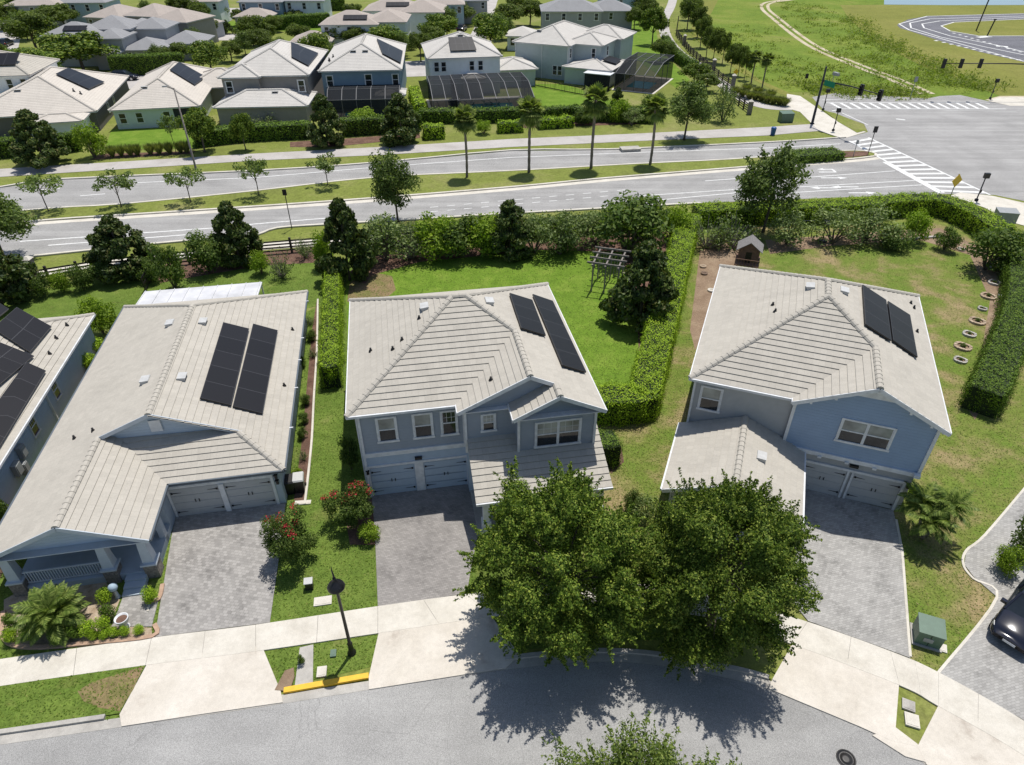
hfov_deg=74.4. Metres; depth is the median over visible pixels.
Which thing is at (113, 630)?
bush
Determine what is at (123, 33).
distant house
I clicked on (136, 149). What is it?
grass clump
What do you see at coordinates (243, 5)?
window
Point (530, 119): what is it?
fan palm
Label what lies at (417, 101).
hedge
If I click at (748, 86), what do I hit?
grass clump
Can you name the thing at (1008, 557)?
garden bush
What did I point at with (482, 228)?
garden shrub
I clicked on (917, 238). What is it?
bed edging
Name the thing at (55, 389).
window
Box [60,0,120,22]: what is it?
distant house
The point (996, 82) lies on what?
signal post
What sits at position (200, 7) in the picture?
tree
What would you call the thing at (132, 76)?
parked car
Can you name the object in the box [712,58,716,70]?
gate pillar
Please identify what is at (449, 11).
tree
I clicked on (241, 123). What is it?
tree
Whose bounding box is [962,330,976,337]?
stone ring
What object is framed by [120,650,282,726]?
driveway apron
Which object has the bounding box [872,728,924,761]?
curb
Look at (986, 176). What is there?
signal post
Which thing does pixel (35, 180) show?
young tree
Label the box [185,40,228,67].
tree
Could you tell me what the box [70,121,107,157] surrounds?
shrub
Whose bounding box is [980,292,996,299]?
stone ring
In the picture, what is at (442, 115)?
hedge
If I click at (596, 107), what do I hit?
fan palm
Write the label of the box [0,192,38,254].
oak tree
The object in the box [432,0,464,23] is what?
distant house
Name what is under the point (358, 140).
mulch strip
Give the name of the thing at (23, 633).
round bush
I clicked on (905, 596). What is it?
driveway border
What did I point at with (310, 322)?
red plant
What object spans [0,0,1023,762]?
ground
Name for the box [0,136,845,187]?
kerb
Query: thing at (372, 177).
kerb
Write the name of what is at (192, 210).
kerb
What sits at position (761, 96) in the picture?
grass clump
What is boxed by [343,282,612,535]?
two storey house
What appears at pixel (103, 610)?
round bush
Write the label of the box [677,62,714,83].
tree
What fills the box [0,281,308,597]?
porch house
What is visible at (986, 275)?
soil bed
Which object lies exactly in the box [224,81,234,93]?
window
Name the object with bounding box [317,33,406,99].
suburban house
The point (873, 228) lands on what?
garden shrub
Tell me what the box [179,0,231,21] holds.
distant house
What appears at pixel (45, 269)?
rail fence
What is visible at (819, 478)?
garage door
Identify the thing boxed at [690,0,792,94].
mown strip
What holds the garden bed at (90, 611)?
on the front lawn at (282, 659)
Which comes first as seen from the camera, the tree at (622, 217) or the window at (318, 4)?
the tree at (622, 217)
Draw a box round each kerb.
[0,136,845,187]
[0,714,105,734]
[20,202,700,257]
[22,150,840,210]
[27,155,875,221]
[283,673,368,693]
[504,648,768,679]
[842,150,876,155]
[986,96,1023,99]
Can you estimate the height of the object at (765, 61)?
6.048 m
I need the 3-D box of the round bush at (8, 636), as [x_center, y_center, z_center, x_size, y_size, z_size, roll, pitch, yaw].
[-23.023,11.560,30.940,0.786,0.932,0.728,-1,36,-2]
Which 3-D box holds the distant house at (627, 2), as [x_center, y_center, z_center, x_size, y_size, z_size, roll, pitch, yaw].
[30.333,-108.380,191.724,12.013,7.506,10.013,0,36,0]
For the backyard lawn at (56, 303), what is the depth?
59.16 m
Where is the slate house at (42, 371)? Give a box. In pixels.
[0,304,97,507]
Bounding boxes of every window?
[4,79,13,88]
[28,416,41,438]
[50,380,62,401]
[84,4,89,11]
[117,113,128,124]
[134,112,145,123]
[162,111,170,116]
[211,3,216,9]
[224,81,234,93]
[241,3,245,10]
[274,3,279,10]
[287,2,291,9]
[297,80,306,91]
[301,2,306,9]
[316,2,321,9]
[325,75,333,86]
[364,74,372,84]
[375,416,399,443]
[391,74,398,83]
[411,412,434,439]
[433,62,439,72]
[439,409,459,436]
[440,61,446,71]
[469,60,474,70]
[477,60,483,70]
[480,413,496,432]
[510,38,514,45]
[534,417,581,448]
[545,13,549,20]
[552,65,556,75]
[557,65,561,75]
[561,13,565,20]
[577,13,582,20]
[591,48,595,58]
[594,13,598,20]
[608,12,612,19]
[696,385,723,413]
[833,417,897,452]
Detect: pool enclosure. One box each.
[327,84,399,117]
[426,75,457,108]
[450,72,534,108]
[611,52,674,93]
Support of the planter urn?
on the garden walk
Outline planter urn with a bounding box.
[113,612,129,628]
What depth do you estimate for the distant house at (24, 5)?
171.20 m
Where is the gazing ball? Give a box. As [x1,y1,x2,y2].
[108,583,120,598]
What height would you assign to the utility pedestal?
0.600 m
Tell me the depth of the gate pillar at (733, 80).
118.73 m
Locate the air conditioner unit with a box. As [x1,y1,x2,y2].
[292,471,306,492]
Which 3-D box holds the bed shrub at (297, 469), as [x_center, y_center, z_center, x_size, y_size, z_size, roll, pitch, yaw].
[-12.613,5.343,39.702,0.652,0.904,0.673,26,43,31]
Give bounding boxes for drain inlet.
[619,146,640,151]
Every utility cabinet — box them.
[777,110,794,122]
[993,207,1019,224]
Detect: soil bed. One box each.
[690,243,738,348]
[765,228,1001,418]
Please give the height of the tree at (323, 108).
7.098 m
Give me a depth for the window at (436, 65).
114.15 m
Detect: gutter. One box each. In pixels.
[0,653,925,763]
[26,157,879,225]
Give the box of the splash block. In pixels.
[294,500,310,504]
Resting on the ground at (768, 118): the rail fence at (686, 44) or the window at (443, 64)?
the rail fence at (686, 44)
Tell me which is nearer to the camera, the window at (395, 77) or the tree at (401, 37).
the window at (395, 77)
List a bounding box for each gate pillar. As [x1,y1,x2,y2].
[22,256,38,276]
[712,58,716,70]
[731,74,736,86]
[747,99,753,113]
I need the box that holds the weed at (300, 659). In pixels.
[297,654,304,663]
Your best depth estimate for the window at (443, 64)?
114.32 m
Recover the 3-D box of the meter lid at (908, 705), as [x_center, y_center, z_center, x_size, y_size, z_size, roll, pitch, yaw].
[16.871,13.736,28.724,0.500,0.115,0.500,15,39,20]
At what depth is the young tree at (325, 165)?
78.36 m
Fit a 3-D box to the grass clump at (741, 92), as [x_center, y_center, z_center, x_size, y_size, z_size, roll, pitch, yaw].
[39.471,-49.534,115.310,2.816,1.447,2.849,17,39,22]
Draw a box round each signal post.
[822,89,830,109]
[832,108,841,130]
[974,173,990,200]
[989,79,999,98]
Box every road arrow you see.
[833,186,857,187]
[848,192,873,193]
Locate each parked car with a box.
[0,38,13,46]
[111,70,139,80]
[456,23,466,31]
[989,579,1023,653]
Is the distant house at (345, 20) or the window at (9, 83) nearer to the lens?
the window at (9, 83)
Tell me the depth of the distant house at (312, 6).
179.05 m
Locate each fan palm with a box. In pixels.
[452,103,476,177]
[516,94,544,172]
[579,81,610,168]
[643,92,672,164]
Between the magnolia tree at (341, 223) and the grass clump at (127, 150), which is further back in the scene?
the grass clump at (127, 150)
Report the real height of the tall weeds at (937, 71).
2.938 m
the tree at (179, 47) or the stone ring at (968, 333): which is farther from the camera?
the tree at (179, 47)
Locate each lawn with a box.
[0,241,772,741]
[0,263,316,329]
[0,665,144,728]
[106,128,195,148]
[228,21,320,31]
[270,272,377,621]
[345,250,638,385]
[531,84,610,106]
[580,222,1023,670]
[629,20,689,87]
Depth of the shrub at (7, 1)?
204.32 m
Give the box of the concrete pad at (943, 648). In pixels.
[940,644,946,653]
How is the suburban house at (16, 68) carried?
on the ground at (768, 118)
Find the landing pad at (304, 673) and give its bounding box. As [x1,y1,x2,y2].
[295,645,312,684]
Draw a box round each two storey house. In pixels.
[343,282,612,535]
[660,264,951,539]
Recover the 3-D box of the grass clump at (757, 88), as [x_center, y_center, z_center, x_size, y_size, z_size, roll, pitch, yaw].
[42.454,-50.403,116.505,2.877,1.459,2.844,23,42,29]
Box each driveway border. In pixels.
[895,519,911,656]
[937,488,1023,672]
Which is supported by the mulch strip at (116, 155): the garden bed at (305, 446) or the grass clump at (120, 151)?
the grass clump at (120, 151)
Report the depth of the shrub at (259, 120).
99.69 m
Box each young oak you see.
[368,149,422,222]
[732,140,813,232]
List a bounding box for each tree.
[0,3,21,29]
[0,11,58,48]
[0,44,8,50]
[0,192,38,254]
[0,248,38,304]
[7,9,28,39]
[7,108,70,168]
[15,173,63,210]
[25,4,69,25]
[33,30,120,69]
[47,2,79,24]
[81,213,164,283]
[91,168,136,206]
[137,0,149,7]
[144,44,164,53]
[156,113,179,151]
[157,42,188,56]
[162,165,205,201]
[164,0,198,9]
[175,106,216,151]
[184,26,200,32]
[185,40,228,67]
[190,2,210,13]
[208,200,263,268]
[219,40,243,61]
[223,19,233,33]
[227,112,254,149]
[229,30,256,55]
[230,9,242,19]
[232,14,267,45]
[232,156,268,194]
[244,28,274,46]
[254,22,276,35]
[263,15,284,31]
[284,9,302,14]
[284,23,310,36]
[297,31,329,52]
[305,93,346,147]
[305,152,341,184]
[310,35,334,57]
[314,197,379,283]
[320,26,344,39]
[341,3,361,11]
[341,26,362,40]
[367,24,408,40]
[379,92,421,147]
[395,31,408,48]
[406,32,431,61]
[417,13,457,32]
[420,25,444,38]
[443,5,457,34]
[452,455,659,670]
[453,1,475,18]
[471,12,509,40]
[493,3,525,19]
[493,10,515,39]
[506,0,531,5]
[517,0,542,25]
[540,710,741,764]
[597,239,679,333]
[611,87,623,104]
[623,467,822,680]
[625,6,643,29]
[629,0,641,8]
[636,0,658,10]
[638,5,669,44]
[650,38,673,54]
[665,40,678,53]
[669,78,719,139]
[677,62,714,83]
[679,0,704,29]
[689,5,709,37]
[693,72,722,90]
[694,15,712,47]
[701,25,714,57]
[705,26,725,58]
[711,81,738,122]
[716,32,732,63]
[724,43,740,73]
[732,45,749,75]
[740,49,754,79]
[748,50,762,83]
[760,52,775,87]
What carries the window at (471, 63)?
in the suburban house at (458, 52)
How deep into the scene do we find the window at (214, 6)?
177.71 m
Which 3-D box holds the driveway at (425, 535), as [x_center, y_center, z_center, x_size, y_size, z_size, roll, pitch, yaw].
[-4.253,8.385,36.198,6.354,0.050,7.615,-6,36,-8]
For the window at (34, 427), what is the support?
in the slate house at (42, 371)
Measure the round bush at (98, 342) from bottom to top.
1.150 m
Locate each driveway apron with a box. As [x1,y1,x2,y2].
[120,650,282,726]
[369,612,516,689]
[768,639,915,745]
[918,706,1023,764]
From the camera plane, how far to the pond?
217.91 m
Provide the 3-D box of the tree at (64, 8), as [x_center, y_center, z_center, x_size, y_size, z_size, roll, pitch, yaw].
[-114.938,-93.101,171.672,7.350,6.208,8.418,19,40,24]
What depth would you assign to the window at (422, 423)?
36.43 m
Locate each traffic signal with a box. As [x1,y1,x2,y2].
[810,66,883,123]
[941,59,1023,67]
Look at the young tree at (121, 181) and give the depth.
72.74 m
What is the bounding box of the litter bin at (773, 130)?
[770,127,776,135]
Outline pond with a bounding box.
[884,0,1023,4]
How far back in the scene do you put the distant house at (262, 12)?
172.78 m
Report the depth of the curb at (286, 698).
29.37 m
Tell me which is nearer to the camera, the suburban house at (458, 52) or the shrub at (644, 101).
the shrub at (644, 101)
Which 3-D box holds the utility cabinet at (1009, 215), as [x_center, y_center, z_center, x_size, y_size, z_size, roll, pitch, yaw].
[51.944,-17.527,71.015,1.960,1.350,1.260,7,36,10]
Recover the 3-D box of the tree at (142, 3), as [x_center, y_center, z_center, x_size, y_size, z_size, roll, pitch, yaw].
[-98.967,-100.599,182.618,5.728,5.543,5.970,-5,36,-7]
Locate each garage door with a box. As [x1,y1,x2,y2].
[168,484,225,515]
[223,478,276,508]
[370,464,416,494]
[423,458,467,488]
[805,462,846,495]
[845,473,901,508]
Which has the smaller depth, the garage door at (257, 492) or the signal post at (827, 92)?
the garage door at (257, 492)
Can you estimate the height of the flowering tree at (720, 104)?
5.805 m
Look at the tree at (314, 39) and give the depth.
128.19 m
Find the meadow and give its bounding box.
[709,0,998,100]
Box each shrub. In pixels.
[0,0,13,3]
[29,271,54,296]
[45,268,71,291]
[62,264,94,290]
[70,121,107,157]
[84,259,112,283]
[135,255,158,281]
[140,256,153,290]
[146,242,187,288]
[180,228,223,273]
[248,249,270,273]
[250,112,276,123]
[267,246,295,278]
[292,467,301,472]
[293,233,313,257]
[296,411,308,423]
[297,426,308,438]
[299,394,309,405]
[301,356,306,366]
[305,329,316,340]
[310,228,332,259]
[348,106,377,117]
[360,211,416,259]
[383,219,435,262]
[412,211,461,261]
[438,213,486,258]
[463,211,504,257]
[476,119,491,133]
[483,198,535,261]
[513,210,553,257]
[537,208,587,255]
[552,224,579,252]
[572,107,592,124]
[574,208,613,249]
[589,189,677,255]
[608,98,631,121]
[622,108,643,125]
[640,93,659,106]
[661,201,693,237]
[691,210,732,250]
[710,205,760,250]
[711,224,729,244]
[766,209,813,247]
[807,207,862,245]
[817,219,831,242]
[845,201,905,247]
[875,224,918,251]
[902,207,935,240]
[933,224,964,250]
[961,223,1023,271]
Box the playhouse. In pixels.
[734,235,763,268]
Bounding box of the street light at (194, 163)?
[162,86,196,168]
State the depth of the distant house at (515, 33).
149.22 m
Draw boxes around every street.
[0,31,19,49]
[0,662,925,764]
[108,60,425,88]
[218,34,234,39]
[471,0,497,38]
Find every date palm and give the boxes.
[8,580,90,646]
[894,479,982,544]
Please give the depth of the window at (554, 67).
125.89 m
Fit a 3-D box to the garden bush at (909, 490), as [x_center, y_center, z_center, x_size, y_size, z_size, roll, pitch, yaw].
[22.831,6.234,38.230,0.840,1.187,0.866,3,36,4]
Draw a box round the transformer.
[909,612,946,652]
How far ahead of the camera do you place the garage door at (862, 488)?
37.69 m
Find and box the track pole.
[976,0,988,30]
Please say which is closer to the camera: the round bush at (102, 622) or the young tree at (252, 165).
the round bush at (102, 622)
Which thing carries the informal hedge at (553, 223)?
on the mulch bed at (383, 265)
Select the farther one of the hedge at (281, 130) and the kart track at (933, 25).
the kart track at (933, 25)
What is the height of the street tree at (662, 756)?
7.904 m
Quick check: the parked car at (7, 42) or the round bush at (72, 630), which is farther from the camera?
the parked car at (7, 42)
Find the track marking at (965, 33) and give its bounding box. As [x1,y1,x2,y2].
[899,14,1023,60]
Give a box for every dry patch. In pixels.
[78,667,142,710]
[347,273,395,301]
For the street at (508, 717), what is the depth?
27.97 m
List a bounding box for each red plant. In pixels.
[298,450,308,459]
[306,316,314,324]
[306,348,317,356]
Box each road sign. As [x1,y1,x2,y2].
[282,189,291,228]
[868,126,878,152]
[950,174,961,195]
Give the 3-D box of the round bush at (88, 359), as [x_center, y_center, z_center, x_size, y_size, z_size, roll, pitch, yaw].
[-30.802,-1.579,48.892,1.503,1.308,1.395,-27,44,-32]
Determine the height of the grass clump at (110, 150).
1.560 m
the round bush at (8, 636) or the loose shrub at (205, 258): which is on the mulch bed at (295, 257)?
the loose shrub at (205, 258)
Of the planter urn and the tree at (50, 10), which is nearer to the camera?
the planter urn
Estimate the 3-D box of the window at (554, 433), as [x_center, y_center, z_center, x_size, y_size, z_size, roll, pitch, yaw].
[2.472,2.722,36.211,2.630,1.780,0.085,-6,36,-8]
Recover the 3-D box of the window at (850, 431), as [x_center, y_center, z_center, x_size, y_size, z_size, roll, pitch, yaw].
[18.730,2.778,35.792,2.730,1.580,0.085,12,38,17]
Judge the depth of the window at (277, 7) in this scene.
177.19 m
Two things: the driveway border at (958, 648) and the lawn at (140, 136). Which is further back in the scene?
the lawn at (140, 136)
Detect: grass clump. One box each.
[104,145,115,156]
[113,143,124,155]
[122,144,132,155]
[130,143,140,154]
[141,142,153,154]
[150,142,163,153]
[159,141,173,153]
[171,139,184,152]
[175,140,190,152]
[730,85,741,94]
[738,87,747,96]
[742,83,753,90]
[743,89,756,98]
[750,90,761,99]
[752,85,765,92]
[757,91,766,100]
[761,93,775,102]
[766,88,777,94]
[769,94,780,103]
[774,95,787,104]
[780,96,792,105]
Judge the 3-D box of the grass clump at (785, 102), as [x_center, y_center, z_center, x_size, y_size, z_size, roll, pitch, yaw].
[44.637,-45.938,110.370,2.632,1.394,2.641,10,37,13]
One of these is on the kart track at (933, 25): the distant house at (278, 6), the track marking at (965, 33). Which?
the track marking at (965, 33)
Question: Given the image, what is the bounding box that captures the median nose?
[842,151,867,157]
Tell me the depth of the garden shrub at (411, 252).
63.06 m
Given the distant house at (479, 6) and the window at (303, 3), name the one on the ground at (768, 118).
the distant house at (479, 6)
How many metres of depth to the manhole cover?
27.01 m
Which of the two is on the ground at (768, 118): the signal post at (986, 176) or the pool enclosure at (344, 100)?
the pool enclosure at (344, 100)
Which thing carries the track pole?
on the mown field
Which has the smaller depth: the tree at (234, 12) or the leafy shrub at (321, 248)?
the leafy shrub at (321, 248)
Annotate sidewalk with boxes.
[0,584,1023,754]
[39,240,339,275]
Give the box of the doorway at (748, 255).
[745,252,751,262]
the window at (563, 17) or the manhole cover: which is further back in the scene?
the window at (563, 17)
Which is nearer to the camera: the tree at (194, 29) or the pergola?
the pergola
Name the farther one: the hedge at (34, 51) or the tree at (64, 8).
the tree at (64, 8)
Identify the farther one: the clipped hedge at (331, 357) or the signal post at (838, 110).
the signal post at (838, 110)
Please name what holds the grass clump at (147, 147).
on the mulch strip at (116, 155)
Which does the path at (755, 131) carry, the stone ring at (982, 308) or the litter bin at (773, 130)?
the litter bin at (773, 130)
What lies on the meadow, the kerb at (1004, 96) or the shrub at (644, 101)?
the kerb at (1004, 96)
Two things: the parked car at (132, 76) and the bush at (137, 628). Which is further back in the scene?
the parked car at (132, 76)
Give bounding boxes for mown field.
[840,5,1023,95]
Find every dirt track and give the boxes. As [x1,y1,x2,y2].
[760,0,921,93]
[766,0,934,93]
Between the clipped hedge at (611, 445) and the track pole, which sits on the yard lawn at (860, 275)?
the clipped hedge at (611, 445)
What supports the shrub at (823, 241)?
on the soil bed at (986, 275)
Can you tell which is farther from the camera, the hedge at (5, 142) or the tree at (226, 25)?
the tree at (226, 25)
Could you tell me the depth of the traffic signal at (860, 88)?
96.55 m
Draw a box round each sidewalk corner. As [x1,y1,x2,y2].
[786,94,864,137]
[951,192,1023,224]
[989,97,1023,105]
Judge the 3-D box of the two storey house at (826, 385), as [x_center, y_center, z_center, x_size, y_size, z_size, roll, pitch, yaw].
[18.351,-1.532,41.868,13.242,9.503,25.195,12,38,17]
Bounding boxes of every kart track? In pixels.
[898,13,1023,61]
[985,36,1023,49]
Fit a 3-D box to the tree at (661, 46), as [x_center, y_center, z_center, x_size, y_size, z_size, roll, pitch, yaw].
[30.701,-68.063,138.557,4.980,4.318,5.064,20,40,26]
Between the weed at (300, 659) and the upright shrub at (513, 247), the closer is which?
the weed at (300, 659)
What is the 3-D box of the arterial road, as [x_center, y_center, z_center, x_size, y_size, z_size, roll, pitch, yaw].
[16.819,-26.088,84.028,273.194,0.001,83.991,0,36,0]
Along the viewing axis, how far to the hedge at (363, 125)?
96.63 m
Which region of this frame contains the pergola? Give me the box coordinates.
[587,246,630,292]
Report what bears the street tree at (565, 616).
on the front lawn at (282, 659)
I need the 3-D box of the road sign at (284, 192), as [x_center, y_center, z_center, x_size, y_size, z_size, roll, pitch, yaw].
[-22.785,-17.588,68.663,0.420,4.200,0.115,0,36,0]
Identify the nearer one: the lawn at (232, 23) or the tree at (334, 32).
the tree at (334, 32)
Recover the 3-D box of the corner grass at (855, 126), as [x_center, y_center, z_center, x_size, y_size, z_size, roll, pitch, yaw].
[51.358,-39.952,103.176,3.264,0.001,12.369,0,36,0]
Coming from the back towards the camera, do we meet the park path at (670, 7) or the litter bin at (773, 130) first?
the park path at (670, 7)
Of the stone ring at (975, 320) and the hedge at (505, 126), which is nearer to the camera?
the stone ring at (975, 320)
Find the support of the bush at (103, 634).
on the garden bed at (90, 611)
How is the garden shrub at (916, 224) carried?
on the yard lawn at (860, 275)
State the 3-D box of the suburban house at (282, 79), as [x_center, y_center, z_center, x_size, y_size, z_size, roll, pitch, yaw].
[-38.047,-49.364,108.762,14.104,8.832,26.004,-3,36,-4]
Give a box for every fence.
[34,235,320,276]
[535,78,592,96]
[676,16,730,85]
[721,83,748,109]
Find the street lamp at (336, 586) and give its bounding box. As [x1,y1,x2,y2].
[327,567,355,656]
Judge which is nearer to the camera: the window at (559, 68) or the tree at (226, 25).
the window at (559, 68)
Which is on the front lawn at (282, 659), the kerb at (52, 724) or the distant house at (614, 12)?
the kerb at (52, 724)
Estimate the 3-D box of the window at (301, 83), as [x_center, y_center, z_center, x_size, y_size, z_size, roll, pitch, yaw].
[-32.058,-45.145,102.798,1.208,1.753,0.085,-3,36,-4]
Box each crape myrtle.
[258,502,319,564]
[319,480,374,529]
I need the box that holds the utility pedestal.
[303,577,313,590]
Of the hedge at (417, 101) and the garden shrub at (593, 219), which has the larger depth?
the hedge at (417, 101)
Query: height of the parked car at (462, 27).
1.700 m
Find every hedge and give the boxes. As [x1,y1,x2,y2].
[0,136,15,158]
[4,47,65,66]
[56,129,82,151]
[106,50,184,74]
[192,120,310,147]
[273,12,329,29]
[314,269,345,389]
[331,0,344,10]
[338,111,422,136]
[375,207,659,249]
[408,85,427,112]
[418,104,535,123]
[420,122,445,139]
[495,118,523,133]
[535,113,574,129]
[536,104,575,116]
[570,103,656,123]
[595,211,702,427]
[598,428,624,468]
[660,34,698,70]
[689,190,1016,243]
[791,145,845,163]
[956,248,1023,418]
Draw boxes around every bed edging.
[0,610,159,649]
[147,583,164,602]
[303,299,318,504]
[879,236,939,242]
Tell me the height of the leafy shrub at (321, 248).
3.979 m
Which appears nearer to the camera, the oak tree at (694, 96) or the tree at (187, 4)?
the oak tree at (694, 96)
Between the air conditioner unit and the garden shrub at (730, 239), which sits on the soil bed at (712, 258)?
the garden shrub at (730, 239)
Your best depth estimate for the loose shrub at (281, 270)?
60.13 m
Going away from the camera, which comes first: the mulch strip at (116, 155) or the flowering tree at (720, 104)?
the mulch strip at (116, 155)
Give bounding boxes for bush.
[0,499,8,520]
[0,627,18,642]
[1,612,16,627]
[17,626,31,641]
[46,630,62,646]
[64,624,79,639]
[73,294,116,333]
[76,619,95,636]
[82,351,95,368]
[87,628,97,640]
[91,615,111,634]
[92,336,103,351]
[94,585,112,605]
[97,628,109,639]
[98,604,118,620]
[107,626,118,637]
[118,625,130,636]
[132,623,144,633]
[139,585,158,603]
[336,434,360,469]
[356,519,381,543]
[623,488,643,513]
[631,493,661,525]
[908,484,923,498]
[991,544,1023,579]
[1008,514,1023,551]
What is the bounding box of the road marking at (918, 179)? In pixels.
[20,98,990,245]
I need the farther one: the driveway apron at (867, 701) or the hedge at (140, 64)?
the hedge at (140, 64)
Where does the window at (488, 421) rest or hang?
in the two storey house at (474, 389)
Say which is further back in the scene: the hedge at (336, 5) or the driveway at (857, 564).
the hedge at (336, 5)
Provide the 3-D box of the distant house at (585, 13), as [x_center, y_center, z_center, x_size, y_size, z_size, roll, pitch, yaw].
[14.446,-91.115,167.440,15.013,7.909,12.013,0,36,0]
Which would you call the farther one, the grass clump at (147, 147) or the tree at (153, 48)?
the tree at (153, 48)
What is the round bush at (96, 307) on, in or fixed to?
on the ground at (768, 118)
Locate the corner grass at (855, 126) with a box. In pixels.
[825,111,864,132]
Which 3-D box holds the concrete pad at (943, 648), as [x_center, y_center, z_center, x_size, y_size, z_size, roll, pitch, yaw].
[19.686,12.149,30.949,0.450,0.085,0.450,15,39,20]
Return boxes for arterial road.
[0,93,1023,255]
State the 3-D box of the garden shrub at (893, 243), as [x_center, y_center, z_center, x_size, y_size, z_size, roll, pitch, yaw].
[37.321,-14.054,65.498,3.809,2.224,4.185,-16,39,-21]
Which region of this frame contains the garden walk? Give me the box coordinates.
[112,582,157,626]
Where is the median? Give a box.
[18,151,873,219]
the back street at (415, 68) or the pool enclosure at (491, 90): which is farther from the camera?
the back street at (415, 68)
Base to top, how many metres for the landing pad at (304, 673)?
0.050 m
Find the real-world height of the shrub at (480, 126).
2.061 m
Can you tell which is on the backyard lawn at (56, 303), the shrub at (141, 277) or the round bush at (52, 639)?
the shrub at (141, 277)
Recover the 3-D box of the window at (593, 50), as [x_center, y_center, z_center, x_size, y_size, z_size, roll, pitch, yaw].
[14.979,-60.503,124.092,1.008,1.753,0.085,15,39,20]
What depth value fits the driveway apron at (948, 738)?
27.33 m
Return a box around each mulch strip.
[91,151,194,159]
[290,133,419,146]
[523,122,639,127]
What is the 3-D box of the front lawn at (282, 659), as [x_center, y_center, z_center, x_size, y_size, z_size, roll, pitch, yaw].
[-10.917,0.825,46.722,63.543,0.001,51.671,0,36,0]
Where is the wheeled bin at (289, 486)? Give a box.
[284,473,294,494]
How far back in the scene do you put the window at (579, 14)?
162.68 m
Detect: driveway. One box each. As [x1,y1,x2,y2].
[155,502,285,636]
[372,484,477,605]
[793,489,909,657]
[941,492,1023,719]
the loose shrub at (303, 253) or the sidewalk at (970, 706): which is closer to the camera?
the sidewalk at (970, 706)
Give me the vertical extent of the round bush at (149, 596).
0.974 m
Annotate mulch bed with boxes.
[154,246,315,282]
[347,482,374,544]
[350,229,667,350]
[609,440,623,472]
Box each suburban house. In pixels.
[0,50,59,92]
[0,66,128,136]
[107,61,226,128]
[212,39,328,125]
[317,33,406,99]
[420,31,538,85]
[512,20,636,90]
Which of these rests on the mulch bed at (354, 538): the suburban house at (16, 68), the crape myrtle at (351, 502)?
the crape myrtle at (351, 502)
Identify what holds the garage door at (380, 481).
in the two storey house at (474, 389)
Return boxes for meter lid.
[314,595,331,606]
[316,666,326,677]
[330,649,336,657]
[902,697,914,713]
[904,711,919,729]
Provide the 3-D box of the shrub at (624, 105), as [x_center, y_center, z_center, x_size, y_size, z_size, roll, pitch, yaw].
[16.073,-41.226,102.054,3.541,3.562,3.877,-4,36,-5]
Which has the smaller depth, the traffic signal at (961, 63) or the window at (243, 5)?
the traffic signal at (961, 63)
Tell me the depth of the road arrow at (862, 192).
78.45 m
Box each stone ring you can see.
[953,341,972,351]
[953,356,967,364]
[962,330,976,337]
[968,316,986,325]
[977,305,987,311]
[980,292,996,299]
[987,279,1000,285]
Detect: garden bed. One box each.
[4,582,151,643]
[294,303,316,500]
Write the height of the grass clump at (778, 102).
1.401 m
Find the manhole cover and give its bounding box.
[836,749,855,764]
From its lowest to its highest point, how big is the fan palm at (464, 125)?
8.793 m
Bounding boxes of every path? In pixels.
[0,124,818,176]
[659,0,791,109]
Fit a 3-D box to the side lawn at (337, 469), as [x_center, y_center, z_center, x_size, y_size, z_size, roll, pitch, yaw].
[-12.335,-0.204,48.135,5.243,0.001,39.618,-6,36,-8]
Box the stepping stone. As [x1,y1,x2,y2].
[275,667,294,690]
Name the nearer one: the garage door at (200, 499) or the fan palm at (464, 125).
the garage door at (200, 499)
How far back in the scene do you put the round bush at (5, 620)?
31.35 m
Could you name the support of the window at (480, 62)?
in the suburban house at (458, 52)
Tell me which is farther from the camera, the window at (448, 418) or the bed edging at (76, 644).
the window at (448, 418)
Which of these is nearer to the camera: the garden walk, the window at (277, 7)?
the garden walk
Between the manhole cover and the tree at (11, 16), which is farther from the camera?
the tree at (11, 16)
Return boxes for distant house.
[3,0,68,27]
[37,15,179,69]
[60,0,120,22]
[82,3,218,42]
[125,30,214,59]
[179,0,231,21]
[214,19,224,37]
[232,7,277,22]
[236,0,285,14]
[284,0,331,15]
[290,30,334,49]
[318,8,410,43]
[362,0,446,33]
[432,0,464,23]
[464,0,488,23]
[505,26,536,50]
[539,0,603,27]
[594,0,631,28]
[598,0,640,6]
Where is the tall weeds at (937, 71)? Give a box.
[655,1,1019,100]

